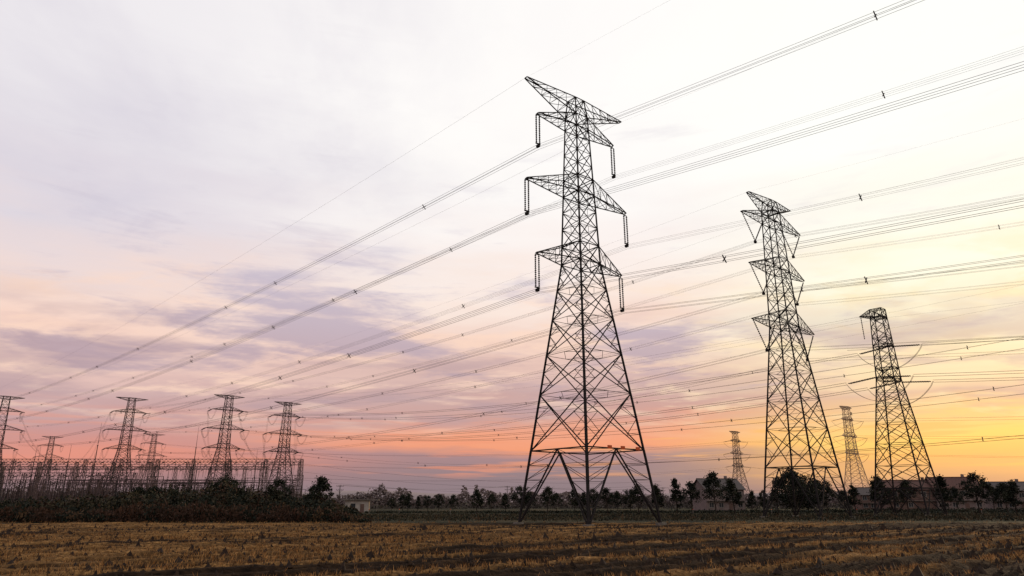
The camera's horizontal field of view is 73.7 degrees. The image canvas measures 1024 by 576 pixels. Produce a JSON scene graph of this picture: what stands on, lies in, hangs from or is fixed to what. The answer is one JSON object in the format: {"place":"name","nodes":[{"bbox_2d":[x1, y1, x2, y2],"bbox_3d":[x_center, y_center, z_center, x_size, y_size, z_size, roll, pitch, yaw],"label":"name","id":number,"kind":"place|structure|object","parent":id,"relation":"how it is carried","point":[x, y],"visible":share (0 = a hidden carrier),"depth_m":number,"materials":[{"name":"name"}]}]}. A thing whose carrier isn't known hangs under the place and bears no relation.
{"place":"outdoors","nodes":[
{"label":"outdoors","id":0,"kind":"place"},
{"bbox_2d":[10,490,849,501],"bbox_3d":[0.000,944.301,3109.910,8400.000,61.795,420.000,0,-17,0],"label":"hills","id":1,"kind":"structure","parent":0,"point":[415,494],"depth_m":3090.88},
{"bbox_2d":[0,502,1023,575],"bbox_3d":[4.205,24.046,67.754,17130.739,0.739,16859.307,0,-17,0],"label":"ground","id":2,"kind":"structure","parent":0,"point":[249,569],"depth_m":39.89,"materials":[{"name":"soil"}]},
{"bbox_2d":[0,395,24,503],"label":"transmission tower","id":3,"kind":"structure","parent":2,"relation":"on","point":[5,427],"depth_m":336.19,"materials":[{"name":"metal"}]},
{"bbox_2d":[25,449,36,500],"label":"lightning mast","id":4,"kind":"object","parent":2,"relation":"on","point":[31,475],"visible":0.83,"depth_m":376.18,"materials":[{"name":"metal"}]},
{"bbox_2d":[32,436,63,498],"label":"transmission tower","id":5,"kind":"structure","parent":2,"relation":"on","point":[48,445],"depth_m":486.99,"materials":[{"name":"metal"}]},
{"bbox_2d":[62,449,70,494],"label":"lightning mast","id":6,"kind":"object","parent":2,"relation":"on","point":[66,472],"visible":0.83,"depth_m":376.37,"materials":[{"name":"metal"}]},
{"bbox_2d":[3,473,137,500],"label":"substation gantry","id":7,"kind":"object","parent":2,"relation":"on","point":[60,479],"visible":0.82,"depth_m":354.13,"materials":[{"name":"metal"}]},
{"bbox_2d":[89,424,101,489],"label":"lightning mast","id":8,"kind":"object","parent":2,"relation":"on","point":[94,461],"visible":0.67,"depth_m":386.04,"materials":[{"name":"metal"}]},
{"bbox_2d":[2,480,211,500],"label":"substation gantry","id":9,"kind":"object","parent":2,"relation":"on","point":[97,486],"visible":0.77,"depth_m":337.85,"materials":[{"name":"metal"}]},
{"bbox_2d":[100,397,150,495],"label":"transmission tower","id":10,"kind":"structure","parent":2,"relation":"on","point":[130,430],"depth_m":367.00,"materials":[{"name":"metal"}]},
{"bbox_2d":[0,466,268,496],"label":"substation gantry","id":11,"kind":"object","parent":2,"relation":"on","point":[134,471],"visible":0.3,"depth_m":473.73,"materials":[{"name":"metal"}]},
{"bbox_2d":[128,487,146,498],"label":"bush","id":12,"kind":"object","parent":2,"relation":"on","point":[140,489],"visible":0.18,"depth_m":133.72,"materials":[{"name":"green plant"}]},
{"bbox_2d":[2,467,280,500],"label":"substation gantry","id":13,"kind":"object","parent":2,"relation":"on","point":[146,469],"visible":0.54,"depth_m":439.27,"materials":[{"name":"metal"}]},
{"bbox_2d":[0,462,301,498],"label":"substation gantry","id":14,"kind":"object","parent":2,"relation":"on","point":[142,464],"visible":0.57,"depth_m":411.12,"materials":[{"name":"metal"}]},
{"bbox_2d":[135,434,166,483],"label":"transmission tower","id":15,"kind":"structure","parent":2,"relation":"on","point":[149,455],"depth_m":496.37,"materials":[{"name":"metal"}]},
{"bbox_2d":[0,475,305,503],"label":"substation switchgear","id":16,"kind":"object","parent":2,"relation":"on","point":[65,493],"visible":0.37,"depth_m":357.22,"materials":[{"name":"metal"}]},
{"bbox_2d":[2,459,303,501],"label":"substation gantry","id":17,"kind":"object","parent":2,"relation":"on","point":[120,460],"visible":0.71,"depth_m":382.06,"materials":[{"name":"metal"}]},
{"bbox_2d":[2,416,297,464],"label":"substation downleads","id":18,"kind":"object","parent":17,"relation":"attached to","point":[141,444],"visible":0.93,"depth_m":358.99,"materials":[{"name":"metal"}]},
{"bbox_2d":[141,485,164,500],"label":"bush","id":19,"kind":"object","parent":2,"relation":"on","point":[158,489],"visible":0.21,"depth_m":128.94,"materials":[{"name":"green plant"}]},
{"bbox_2d":[155,487,181,499],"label":"bush","id":20,"kind":"object","parent":2,"relation":"on","point":[172,491],"visible":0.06,"depth_m":127.17,"materials":[{"name":"green plant"}]},
{"bbox_2d":[0,478,365,518],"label":"shrub thicket","id":21,"kind":"object","parent":2,"relation":"on","point":[224,496],"visible":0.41,"depth_m":110.21,"materials":[{"name":"green plant"}]},
{"bbox_2d":[0,499,371,522],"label":"weed bank","id":22,"kind":"structure","parent":2,"relation":"on","point":[200,512],"depth_m":90.56,"materials":[{"name":"green plant"}]},
{"bbox_2d":[0,484,384,504],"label":"distant tree line","id":23,"kind":"object","parent":2,"relation":"on","point":[342,496],"visible":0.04,"depth_m":530.76,"materials":[{"name":"green plant"}]},
{"bbox_2d":[201,394,248,493],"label":"transmission tower","id":24,"kind":"structure","parent":2,"relation":"on","point":[233,397],"depth_m":320.32,"materials":[{"name":"metal"}]},
{"bbox_2d":[202,474,248,505],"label":"bush","id":25,"kind":"object","parent":2,"relation":"on","point":[219,482],"visible":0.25,"depth_m":121.69,"materials":[{"name":"green plant"}]},
{"bbox_2d":[266,478,293,505],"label":"tree","id":26,"kind":"object","parent":2,"relation":"on","point":[276,484],"visible":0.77,"depth_m":114.91,"materials":[{"name":"green plant"}]},
{"bbox_2d":[263,401,306,498],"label":"transmission tower","id":27,"kind":"structure","parent":2,"relation":"on","point":[286,439],"depth_m":320.15,"materials":[{"name":"metal"}]},
{"bbox_2d":[273,287,1023,467],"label":"power line","id":28,"kind":"object","parent":27,"relation":"attached to","point":[719,459],"visible":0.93,"depth_m":160.84,"materials":[{"name":"metal"}]},
{"bbox_2d":[303,485,323,505],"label":"tree","id":29,"kind":"object","parent":2,"relation":"on","point":[308,495],"visible":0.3,"depth_m":116.04,"materials":[{"name":"green plant"}]},
{"bbox_2d":[307,475,334,502],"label":"tree","id":30,"kind":"object","parent":2,"relation":"on","point":[322,484],"visible":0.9,"depth_m":114.28,"materials":[{"name":"green plant"}]},
{"bbox_2d":[345,500,376,511],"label":"roadside hut","id":31,"kind":"object","parent":2,"relation":"on","point":[362,505],"visible":0.68,"depth_m":179.47,"materials":[{"name":"white paint"}]},
{"bbox_2d":[386,498,395,510],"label":"tree","id":32,"kind":"object","parent":2,"relation":"on","point":[392,502],"visible":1,"depth_m":180.97,"materials":[{"name":"green plant"}]},
{"bbox_2d":[397,494,409,510],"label":"tree","id":33,"kind":"object","parent":2,"relation":"on","point":[401,498],"visible":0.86,"depth_m":185.90,"materials":[{"name":"green plant"}]},
{"bbox_2d":[403,493,411,510],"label":"tree","id":34,"kind":"object","parent":2,"relation":"on","point":[407,498],"visible":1,"depth_m":181.12,"materials":[{"name":"green plant"}]},
{"bbox_2d":[415,495,420,509],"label":"tree","id":35,"kind":"object","parent":2,"relation":"on","point":[417,501],"visible":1,"depth_m":190.70,"materials":[{"name":"green plant"}]},
{"bbox_2d":[422,496,433,510],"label":"tree","id":36,"kind":"object","parent":2,"relation":"on","point":[425,503],"visible":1,"depth_m":185.78,"materials":[{"name":"green plant"}]},
{"bbox_2d":[433,494,444,510],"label":"tree","id":37,"kind":"object","parent":2,"relation":"on","point":[438,499],"visible":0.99,"depth_m":180.80,"materials":[{"name":"green plant"}]},
{"bbox_2d":[445,494,458,506],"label":"tree","id":38,"kind":"object","parent":2,"relation":"on","point":[451,500],"visible":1,"depth_m":176.29,"materials":[{"name":"green plant"}]},
{"bbox_2d":[471,488,483,513],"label":"tree","id":39,"kind":"object","parent":2,"relation":"on","point":[480,502],"visible":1,"depth_m":157.22,"materials":[{"name":"green plant"}]},
{"bbox_2d":[485,493,497,507],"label":"tree","id":40,"kind":"object","parent":2,"relation":"on","point":[490,498],"visible":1,"depth_m":195.24,"materials":[{"name":"green plant"}]},
{"bbox_2d":[500,492,509,510],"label":"tree","id":41,"kind":"object","parent":2,"relation":"on","point":[504,499],"visible":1,"depth_m":190.53,"materials":[{"name":"green plant"}]},
{"bbox_2d":[0,531,1023,575],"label":"straw stubble","id":42,"kind":"object","parent":2,"relation":"on","point":[452,538],"visible":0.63,"depth_m":35.88,"materials":[{"name":"brown plant"}]},
{"bbox_2d":[0,522,1023,575],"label":"soil clods","id":43,"kind":"object","parent":2,"relation":"on","point":[916,571],"visible":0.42,"depth_m":38.58,"materials":[{"name":"brown soil"}]},
{"bbox_2d":[0,520,1023,538],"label":"straw stubble","id":44,"kind":"object","parent":2,"relation":"on","point":[326,522],"visible":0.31,"depth_m":69.80,"materials":[{"name":"brown plant"}]},
{"bbox_2d":[509,484,530,506],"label":"tree","id":45,"kind":"object","parent":2,"relation":"on","point":[519,490],"visible":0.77,"depth_m":158.61,"materials":[{"name":"green plant"}]},
{"bbox_2d":[524,492,537,510],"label":"tree","id":46,"kind":"object","parent":2,"relation":"on","point":[533,503],"visible":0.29,"depth_m":166.71,"materials":[{"name":"green plant"}]},
{"bbox_2d":[539,486,556,513],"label":"tree","id":47,"kind":"object","parent":2,"relation":"on","point":[546,500],"visible":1,"depth_m":160.26,"materials":[{"name":"green plant"}]},
{"bbox_2d":[549,493,564,510],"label":"tree","id":48,"kind":"object","parent":2,"relation":"on","point":[557,498],"visible":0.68,"depth_m":173.53,"materials":[{"name":"green plant"}]},
{"bbox_2d":[568,489,580,510],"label":"tree","id":49,"kind":"object","parent":2,"relation":"on","point":[574,502],"visible":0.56,"depth_m":164.07,"materials":[{"name":"green plant"}]},
{"bbox_2d":[580,492,586,511],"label":"tree","id":50,"kind":"object","parent":2,"relation":"on","point":[583,498],"visible":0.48,"depth_m":177.38,"materials":[{"name":"green plant"}]},
{"bbox_2d":[513,76,666,525],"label":"transmission tower","id":51,"kind":"structure","parent":2,"relation":"on","point":[589,517],"depth_m":87.92,"materials":[{"name":"metal"}]},
{"bbox_2d":[1,0,1023,445],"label":"power line","id":52,"kind":"object","parent":51,"relation":"hanging from","point":[605,252],"visible":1,"depth_m":84.95,"materials":[{"name":"metal"}]},
{"bbox_2d":[332,483,847,505],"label":"distant tree line","id":53,"kind":"object","parent":2,"relation":"on","point":[388,495],"visible":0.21,"depth_m":405.19,"materials":[{"name":"green plant"}]},
{"bbox_2d":[584,488,598,508],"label":"tree","id":54,"kind":"object","parent":2,"relation":"on","point":[592,501],"visible":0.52,"depth_m":167.15,"materials":[{"name":"green plant"}]},
{"bbox_2d":[598,487,617,512],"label":"tree","id":55,"kind":"object","parent":2,"relation":"on","point":[608,497],"visible":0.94,"depth_m":162.25,"materials":[{"name":"green plant"}]},
{"bbox_2d":[371,501,853,508],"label":"distant tree line","id":56,"kind":"object","parent":2,"relation":"on","point":[645,506],"visible":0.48,"depth_m":270.13,"materials":[{"name":"green plant"}]},
{"bbox_2d":[612,491,622,509],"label":"tree","id":57,"kind":"object","parent":2,"relation":"on","point":[617,495],"visible":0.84,"depth_m":169.50,"materials":[{"name":"green plant"}]},
{"bbox_2d":[620,488,640,510],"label":"tree","id":58,"kind":"object","parent":2,"relation":"on","point":[625,500],"visible":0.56,"depth_m":163.82,"materials":[{"name":"green plant"}]},
{"bbox_2d":[627,485,646,513],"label":"tree","id":59,"kind":"object","parent":2,"relation":"on","point":[633,493],"visible":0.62,"depth_m":160.15,"materials":[{"name":"green plant"}]},
{"bbox_2d":[648,483,665,507],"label":"tree","id":60,"kind":"object","parent":2,"relation":"on","point":[658,497],"visible":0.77,"depth_m":162.16,"materials":[{"name":"green plant"}]},
{"bbox_2d":[669,477,685,512],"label":"tree","id":61,"kind":"object","parent":2,"relation":"on","point":[675,492],"visible":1,"depth_m":154.64,"materials":[{"name":"green plant"}]},
{"bbox_2d":[682,481,702,512],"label":"tree","id":62,"kind":"object","parent":2,"relation":"on","point":[692,489],"visible":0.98,"depth_m":158.67,"materials":[{"name":"green plant"}]},
{"bbox_2d":[364,507,1023,513],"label":"hedge","id":63,"kind":"object","parent":2,"relation":"on","point":[932,510],"visible":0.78,"depth_m":163.76,"materials":[{"name":"green plant"}]},
{"bbox_2d":[365,511,1023,520],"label":"grass verge","id":64,"kind":"object","parent":2,"relation":"on","point":[773,517],"depth_m":111.02,"materials":[{"name":"green plant"}]},
{"bbox_2d":[699,470,730,513],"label":"tree","id":65,"kind":"object","parent":2,"relation":"on","point":[710,480],"visible":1,"depth_m":151.35,"materials":[{"name":"green plant"}]},
{"bbox_2d":[693,481,745,510],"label":"walls","id":66,"kind":"structure","parent":2,"relation":"on","point":[703,504],"depth_m":204.26,"materials":[{"name":"paint"}]},
{"bbox_2d":[694,478,745,489],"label":"roof","id":67,"kind":"structure","parent":66,"relation":"on","point":[738,484],"depth_m":208.10,"materials":[{"name":"grey tile"}]},
{"bbox_2d":[708,491,742,507],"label":"window frames","id":68,"kind":"structure","parent":66,"relation":"attached to","point":[723,502],"depth_m":203.38,"materials":[{"name":"concrete"}]},
{"bbox_2d":[709,492,742,506],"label":"windows","id":69,"kind":"structure","parent":66,"relation":"attached to","point":[712,505],"depth_m":203.23,"materials":[{"name":"black glass"}]},
{"bbox_2d":[721,477,743,513],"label":"tree","id":70,"kind":"object","parent":2,"relation":"on","point":[737,497],"visible":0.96,"depth_m":152.88,"materials":[{"name":"green plant"}]},
{"bbox_2d":[725,431,750,493],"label":"transmission tower","id":71,"kind":"structure","parent":2,"relation":"on","point":[737,440],"depth_m":459.95,"materials":[{"name":"metal"}]},
{"bbox_2d":[154,416,1023,480],"bbox_3d":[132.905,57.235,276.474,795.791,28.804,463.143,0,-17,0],"label":"power line","id":72,"kind":"object","parent":71,"relation":"hanging from","point":[688,457],"visible":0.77,"depth_m":453.39,"materials":[{"name":"metal"}]},
{"bbox_2d":[746,491,756,512],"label":"tree","id":73,"kind":"object","parent":2,"relation":"on","point":[751,497],"visible":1,"depth_m":171.84,"materials":[{"name":"green plant"}]},
{"bbox_2d":[757,490,767,506],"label":"tree","id":74,"kind":"object","parent":2,"relation":"on","point":[760,497],"visible":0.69,"depth_m":162.09,"materials":[{"name":"green plant"}]},
{"bbox_2d":[767,488,786,512],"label":"tree","id":75,"kind":"object","parent":2,"relation":"on","point":[775,499],"visible":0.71,"depth_m":157.44,"materials":[{"name":"green plant"}]},
{"bbox_2d":[770,469,813,509],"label":"tree","id":76,"kind":"object","parent":2,"relation":"on","point":[788,472],"visible":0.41,"depth_m":195.45,"materials":[{"name":"green plant"}]},
{"bbox_2d":[780,479,811,510],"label":"tree","id":77,"kind":"object","parent":2,"relation":"on","point":[799,497],"visible":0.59,"depth_m":151.01,"materials":[{"name":"green plant"}]},
{"bbox_2d":[740,191,854,519],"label":"transmission tower","id":78,"kind":"structure","parent":2,"relation":"on","point":[781,346],"depth_m":120.67,"materials":[{"name":"metal"}]},
{"bbox_2d":[112,120,1023,454],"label":"power line","id":79,"kind":"object","parent":78,"relation":"attached to","point":[652,326],"visible":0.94,"depth_m":138.88,"materials":[{"name":"metal"}]},
{"bbox_2d":[792,473,825,509],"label":"tree","id":80,"kind":"object","parent":2,"relation":"on","point":[806,505],"visible":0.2,"depth_m":201.39,"materials":[{"name":"green plant"}]},
{"bbox_2d":[805,488,817,512],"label":"tree","id":81,"kind":"object","parent":2,"relation":"on","point":[811,497],"visible":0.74,"depth_m":168.09,"materials":[{"name":"green plant"}]},
{"bbox_2d":[812,479,836,512],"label":"tree","id":82,"kind":"object","parent":2,"relation":"on","point":[827,491],"visible":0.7,"depth_m":152.67,"materials":[{"name":"green plant"}]},
{"bbox_2d":[834,490,849,511],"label":"tree","id":83,"kind":"object","parent":2,"relation":"on","point":[840,499],"visible":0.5,"depth_m":162.50,"materials":[{"name":"green plant"}]},
{"bbox_2d":[832,406,869,506],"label":"transmission tower","id":84,"kind":"structure","parent":2,"relation":"on","point":[850,419],"depth_m":369.29,"materials":[{"name":"metal"}]},
{"bbox_2d":[846,484,861,512],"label":"tree","id":85,"kind":"object","parent":2,"relation":"on","point":[853,501],"visible":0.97,"depth_m":150.94,"materials":[{"name":"green plant"}]},
{"bbox_2d":[853,495,877,509],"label":"walls","id":86,"kind":"structure","parent":2,"relation":"on","point":[859,497],"depth_m":235.29,"materials":[{"name":"brick"}]},
{"bbox_2d":[850,487,872,495],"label":"roof","id":87,"kind":"structure","parent":86,"relation":"on","point":[862,490],"depth_m":238.30,"materials":[{"name":"grey tile"}]},
{"bbox_2d":[862,496,873,507],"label":"windows","id":88,"kind":"structure","parent":86,"relation":"attached to","point":[866,505],"depth_m":234.77,"materials":[{"name":"black glass"}]},
{"bbox_2d":[866,474,890,512],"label":"tree","id":89,"kind":"object","parent":2,"relation":"on","point":[871,492],"visible":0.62,"depth_m":148.51,"materials":[{"name":"green plant"}]},
{"bbox_2d":[881,487,899,512],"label":"tree","id":90,"kind":"object","parent":2,"relation":"on","point":[889,493],"visible":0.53,"depth_m":160.26,"materials":[{"name":"green plant"}]},
{"bbox_2d":[846,307,947,515],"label":"transmission tower","id":91,"kind":"structure","parent":2,"relation":"on","point":[879,377],"depth_m":138.57,"materials":[{"name":"metal"}]},
{"bbox_2d":[211,301,1023,439],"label":"power line","id":92,"kind":"object","parent":91,"relation":"attached to","point":[658,387],"visible":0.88,"depth_m":172.84,"materials":[{"name":"metal"}]},
{"bbox_2d":[896,477,916,512],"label":"tree","id":93,"kind":"object","parent":2,"relation":"on","point":[904,484],"visible":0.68,"depth_m":150.74,"materials":[{"name":"green plant"}]},
{"bbox_2d":[877,490,936,510],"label":"walls","id":94,"kind":"structure","parent":2,"relation":"on","point":[920,501],"depth_m":210.51,"materials":[{"name":"brick"}]},
{"bbox_2d":[882,480,933,489],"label":"roof","id":95,"kind":"structure","parent":94,"relation":"on","point":[896,483],"depth_m":214.26,"materials":[{"name":"tile"}]},
{"bbox_2d":[925,477,981,488],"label":"roof","id":96,"kind":"structure","parent":94,"relation":"on","point":[952,481],"depth_m":211.87,"materials":[{"name":"tile"}]},
{"bbox_2d":[931,474,952,512],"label":"tree","id":97,"kind":"object","parent":2,"relation":"on","point":[942,484],"visible":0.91,"depth_m":149.07,"materials":[{"name":"green plant"}]},
{"bbox_2d":[927,480,985,510],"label":"walls","id":98,"kind":"structure","parent":2,"relation":"on","point":[972,504],"depth_m":207.37,"materials":[{"name":"paint"}]},
{"bbox_2d":[947,486,965,512],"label":"tree","id":99,"kind":"object","parent":2,"relation":"on","point":[956,496],"visible":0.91,"depth_m":164.17,"materials":[{"name":"green plant"}]},
{"bbox_2d":[956,470,992,512],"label":"tree","id":100,"kind":"object","parent":2,"relation":"on","point":[977,488],"visible":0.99,"depth_m":149.13,"materials":[{"name":"green plant"}]},
{"bbox_2d":[982,486,1002,512],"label":"tree","id":101,"kind":"object","parent":2,"relation":"on","point":[987,491],"visible":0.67,"depth_m":162.19,"materials":[{"name":"green plant"}]},
{"bbox_2d":[990,482,1010,512],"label":"tree","id":102,"kind":"object","parent":2,"relation":"on","point":[1000,489],"visible":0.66,"depth_m":158.27,"materials":[{"name":"green plant"}]},
{"bbox_2d":[984,489,1023,510],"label":"walls","id":103,"kind":"structure","parent":2,"relation":"on","point":[989,506],"depth_m":215.78,"materials":[{"name":"paint"}]},
{"bbox_2d":[987,481,1023,490],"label":"roof","id":104,"kind":"structure","parent":103,"relation":"on","point":[1020,484],"depth_m":220.25,"materials":[{"name":"grey tile"}]},
{"bbox_2d":[997,493,1023,506],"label":"windows","id":105,"kind":"structure","parent":103,"relation":"attached to","point":[1022,495],"depth_m":215.54,"materials":[{"name":"black glass"}]},
{"bbox_2d":[1002,479,1022,512],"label":"tree","id":106,"kind":"object","parent":2,"relation":"on","point":[1011,498],"visible":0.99,"depth_m":147.34,"materials":[{"name":"green plant"}]},
{"bbox_2d":[0,0,1023,495],"label":"sky","id":107,"kind":"structure","parent":0,"point":[147,147],"materials":[{"name":"white"}]},
{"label":"utility pole","id":108,"kind":"object","parent":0,"visible":0},
{"bbox_2d":[298,463,758,492],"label":"distribution line","id":109,"kind":"object","parent":108,"relation":"attached to","point":[477,486],"visible":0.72,"depth_m":325.90,"materials":[{"name":"metal"}]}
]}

